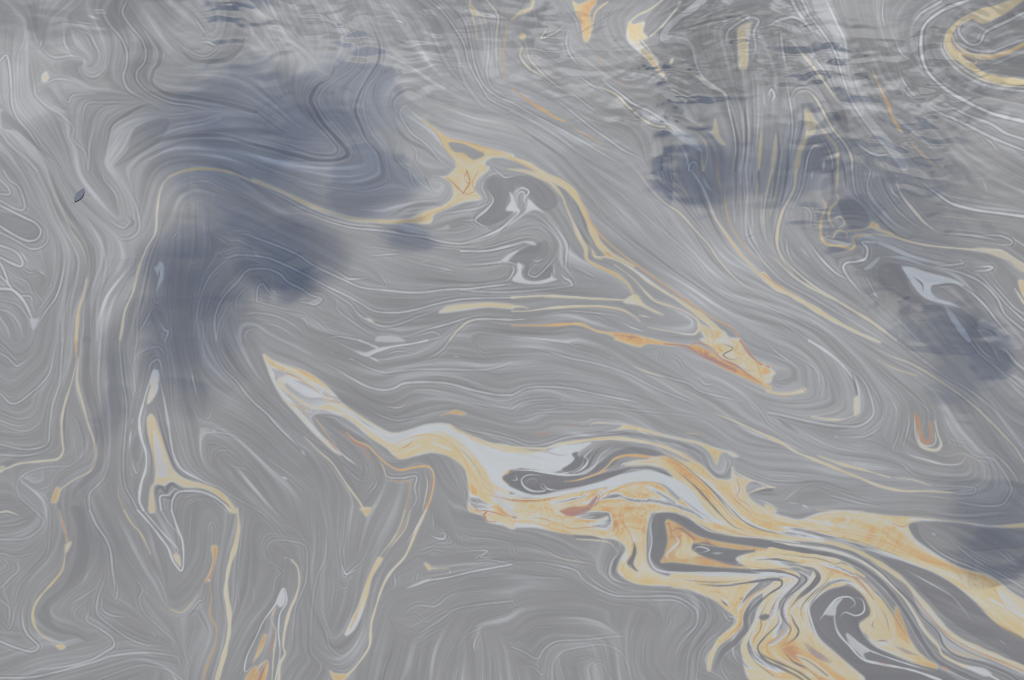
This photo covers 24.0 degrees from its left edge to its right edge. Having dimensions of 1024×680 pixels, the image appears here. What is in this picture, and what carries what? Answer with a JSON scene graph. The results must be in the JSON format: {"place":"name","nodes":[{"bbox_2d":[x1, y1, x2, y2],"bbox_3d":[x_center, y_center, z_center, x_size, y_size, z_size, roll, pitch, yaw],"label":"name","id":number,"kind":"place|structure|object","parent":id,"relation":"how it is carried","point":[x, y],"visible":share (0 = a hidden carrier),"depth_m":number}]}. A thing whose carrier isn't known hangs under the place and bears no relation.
{"place":"outdoors","nodes":[
{"label":"outdoors","id":0,"kind":"place"},
{"label":"water","id":1,"kind":"structure","parent":0,"visible":0},
{"bbox_2d":[42,73,48,81],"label":"oil streak","id":2,"kind":"object","parent":1,"relation":"on","point":[45,77],"visible":1,"depth_m":8.94},
{"bbox_2d":[73,188,83,202],"bbox_3d":[-1.505,-0.501,8.373,0.027,0.003,0.085,10,41,12],"label":"floating leaf","id":3,"kind":"object","parent":1,"relation":"on","point":[79,195],"visible":1,"depth_m":8.37},
{"bbox_2d":[124,510,150,555],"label":"oil streak","id":4,"kind":"object","parent":1,"relation":"on","point":[138,530],"visible":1,"depth_m":7.10},
{"bbox_2d":[155,262,164,290],"bbox_3d":[-1.175,-0.214,8.033,0.032,0.001,0.156,-4,40,-5],"label":"oil patch","id":5,"kind":"object","parent":1,"relation":"on","point":[160,269],"visible":1,"depth_m":8.05},
{"bbox_2d":[244,588,287,679],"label":"oil streak","id":6,"kind":"object","parent":1,"relation":"on","point":[254,674],"visible":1,"depth_m":6.75},
{"bbox_2d":[345,512,408,635],"bbox_3d":[-0.390,0.673,6.977,0.040,0.001,0.525,12,41,14],"label":"oil streak","id":7,"kind":"object","parent":1,"relation":"on","point":[355,620],"visible":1,"depth_m":6.90},
{"bbox_2d":[351,340,428,361],"bbox_3d":[-0.394,0.035,7.737,0.250,0.001,0.111,0,40,0],"label":"oil patch","id":8,"kind":"object","parent":1,"relation":"on","point":[367,354],"visible":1,"depth_m":7.75},
{"bbox_2d":[424,563,437,570],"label":"oil streak","id":9,"kind":"object","parent":1,"relation":"on","point":[429,568],"visible":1,"depth_m":6.99},
{"bbox_2d":[441,410,466,415],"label":"oil streak","id":10,"kind":"object","parent":1,"relation":"on","point":[458,412],"visible":1,"depth_m":7.50},
{"bbox_2d":[469,0,478,41],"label":"oil streak","id":11,"kind":"object","parent":1,"relation":"on","point":[474,12],"visible":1,"depth_m":9.28},
{"bbox_2d":[439,303,528,313],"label":"oil streak","id":12,"kind":"object","parent":1,"relation":"on","point":[455,308],"visible":1,"depth_m":7.91},
{"bbox_2d":[0,0,1023,679],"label":"oil film","id":13,"kind":"object","parent":1,"relation":"on","point":[124,112],"visible":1,"depth_m":7.88},
{"bbox_2d":[0,366,75,472],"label":"oil streak","id":14,"kind":"object","parent":13,"relation":"on","point":[62,416],"visible":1,"depth_m":7.37},
{"bbox_2d":[31,514,71,649],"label":"oil streak","id":15,"kind":"object","parent":13,"relation":"on","point":[68,546],"visible":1,"depth_m":6.92},
{"bbox_2d":[52,279,97,502],"bbox_3d":[-1.344,0.141,7.611,0.124,0.001,1.079,-2,40,-2],"label":"oil streak","id":16,"kind":"object","parent":13,"relation":"on","point":[56,496],"visible":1,"depth_m":7.52},
{"bbox_2d":[137,369,240,679],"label":"oil streak","id":17,"kind":"object","parent":13,"relation":"on","point":[166,473],"visible":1,"depth_m":7.27},
{"bbox_2d":[171,546,217,613],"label":"oil streak","id":18,"kind":"object","parent":13,"relation":"on","point":[214,550],"visible":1,"depth_m":7.00},
{"bbox_2d":[278,559,300,679],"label":"oil streak","id":19,"kind":"object","parent":13,"relation":"on","point":[285,630],"visible":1,"depth_m":6.82},
{"bbox_2d":[120,115,513,335],"bbox_3d":[-0.767,-0.480,8.351,1.612,0.001,0.724,-21,44,-23],"label":"oil streak","id":20,"kind":"object","parent":13,"relation":"on","point":[465,175],"visible":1,"depth_m":8.43},
{"bbox_2d":[305,438,373,516],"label":"oil streak","id":21,"kind":"object","parent":13,"relation":"on","point":[366,511],"visible":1,"depth_m":7.23},
{"bbox_2d":[330,509,426,679],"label":"oil streak","id":22,"kind":"object","parent":13,"relation":"on","point":[334,676],"visible":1,"depth_m":6.87},
{"bbox_2d":[341,430,434,508],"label":"oil streak","id":23,"kind":"object","parent":13,"relation":"on","point":[354,441],"visible":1,"depth_m":7.32},
{"bbox_2d":[502,187,556,284],"bbox_3d":[0.057,-0.359,8.206,0.184,0.001,0.545,0,40,0],"label":"oil patch","id":24,"kind":"object","parent":13,"relation":"on","point":[512,207],"visible":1,"depth_m":8.13},
{"bbox_2d":[512,305,640,322],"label":"oil streak","id":25,"kind":"object","parent":13,"relation":"on","point":[584,306],"visible":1,"depth_m":7.91},
{"bbox_2d":[508,156,775,383],"bbox_3d":[0.250,-0.194,8.010,0.520,0.001,1.487,-23,45,-25],"label":"oil streak","id":26,"kind":"object","parent":13,"relation":"on","point":[722,345],"visible":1,"depth_m":7.93},
{"bbox_2d":[512,323,771,389],"bbox_3d":[0.431,0.019,7.756,0.878,0.001,0.126,14,42,16],"label":"oil streak","id":27,"kind":"object","parent":13,"relation":"on","point":[634,340],"visible":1,"depth_m":7.76},
{"bbox_2d":[264,355,1023,671],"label":"oil streak","id":28,"kind":"object","parent":13,"relation":"on","point":[620,508],"visible":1,"depth_m":7.18},
{"bbox_2d":[616,425,737,464],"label":"oil streak","id":29,"kind":"object","parent":13,"relation":"on","point":[716,453],"visible":1,"depth_m":7.40},
{"bbox_2d":[683,23,753,171],"bbox_3d":[0.839,-0.892,8.842,0.232,0.001,1.009,12,41,13],"label":"oil streak","id":30,"kind":"object","parent":13,"relation":"on","point":[743,43],"visible":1,"depth_m":9.08},
{"bbox_2d":[731,467,771,513],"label":"oil streak","id":31,"kind":"object","parent":13,"relation":"on","point":[740,484],"visible":1,"depth_m":7.25},
{"bbox_2d":[691,170,880,342],"bbox_3d":[0.852,-0.272,8.102,0.145,0.001,1.101,-21,44,-23],"label":"oil streak","id":32,"kind":"object","parent":13,"relation":"on","point":[771,283],"visible":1,"depth_m":7.98},
{"bbox_2d":[808,340,860,421],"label":"oil streak","id":33,"kind":"object","parent":13,"relation":"on","point":[857,402],"visible":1,"depth_m":7.56},
{"bbox_2d":[767,436,952,493],"bbox_3d":[1.042,0.398,7.305,0.595,0.001,0.080,17,43,19],"label":"oil streak","id":34,"kind":"object","parent":13,"relation":"on","point":[836,468],"visible":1,"depth_m":7.31},
{"bbox_2d":[819,195,1023,271],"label":"oil streak","id":35,"kind":"object","parent":13,"relation":"on","point":[1002,255],"visible":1,"depth_m":8.17},
{"bbox_2d":[941,0,1023,91],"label":"oil streak","id":36,"kind":"object","parent":13,"relation":"on","point":[985,15],"visible":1,"depth_m":9.06},
{"bbox_2d":[511,0,534,20],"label":"oil streak","id":37,"kind":"object","parent":1,"relation":"on","point":[525,10],"visible":1,"depth_m":9.29},
{"bbox_2d":[512,88,564,121],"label":"oil streak","id":38,"kind":"object","parent":1,"relation":"on","point":[543,110],"visible":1,"depth_m":8.79},
{"bbox_2d":[573,0,608,41],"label":"oil streak","id":39,"kind":"object","parent":1,"relation":"on","point":[583,11],"visible":1,"depth_m":9.27},
{"bbox_2d":[627,0,681,80],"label":"oil streak","id":40,"kind":"object","parent":1,"relation":"on","point":[636,35],"visible":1,"depth_m":9.15},
{"bbox_2d":[671,131,701,151],"bbox_3d":[0.630,-0.714,8.631,0.035,0.001,0.173,-28,47,-29],"label":"oil patch","id":41,"kind":"object","parent":1,"relation":"on","point":[691,143],"visible":1,"depth_m":8.63},
{"bbox_2d":[660,520,766,573],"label":"oil streak","id":42,"kind":"object","parent":1,"relation":"on","point":[686,547],"visible":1,"depth_m":7.04},
{"bbox_2d":[709,119,725,145],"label":"oil streak","id":43,"kind":"object","parent":1,"relation":"on","point":[715,133],"visible":1,"depth_m":8.66},
{"bbox_2d":[766,388,806,395],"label":"oil streak","id":44,"kind":"object","parent":1,"relation":"on","point":[789,394],"visible":1,"depth_m":7.58},
{"bbox_2d":[695,547,937,679],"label":"oil streak","id":45,"kind":"object","parent":1,"relation":"on","point":[792,640],"visible":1,"depth_m":6.81},
{"bbox_2d":[823,596,941,679],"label":"oil patch","id":46,"kind":"object","parent":1,"relation":"on","point":[860,649],"visible":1,"depth_m":6.76},
{"bbox_2d":[872,70,903,133],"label":"oil streak","id":47,"kind":"object","parent":1,"relation":"on","point":[896,123],"visible":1,"depth_m":8.79},
{"bbox_2d":[886,364,917,375],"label":"oil streak","id":48,"kind":"object","parent":1,"relation":"on","point":[900,370],"visible":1,"depth_m":7.66},
{"bbox_2d":[785,540,1023,679],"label":"oil streak","id":49,"kind":"object","parent":1,"relation":"on","point":[954,644],"visible":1,"depth_m":6.79},
{"bbox_2d":[902,267,963,306],"bbox_3d":[1.386,-0.178,7.991,0.234,0.001,0.146,17,43,20],"label":"oil patch","id":50,"kind":"object","parent":1,"relation":"on","point":[923,282],"visible":1,"depth_m":8.01},
{"bbox_2d":[910,413,961,464],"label":"oil streak","id":51,"kind":"object","parent":1,"relation":"on","point":[920,444],"visible":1,"depth_m":7.41},
{"bbox_2d":[1014,280,1023,304],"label":"oil streak","id":52,"kind":"object","parent":1,"relation":"on","point":[1021,283],"visible":1,"depth_m":7.98}
]}

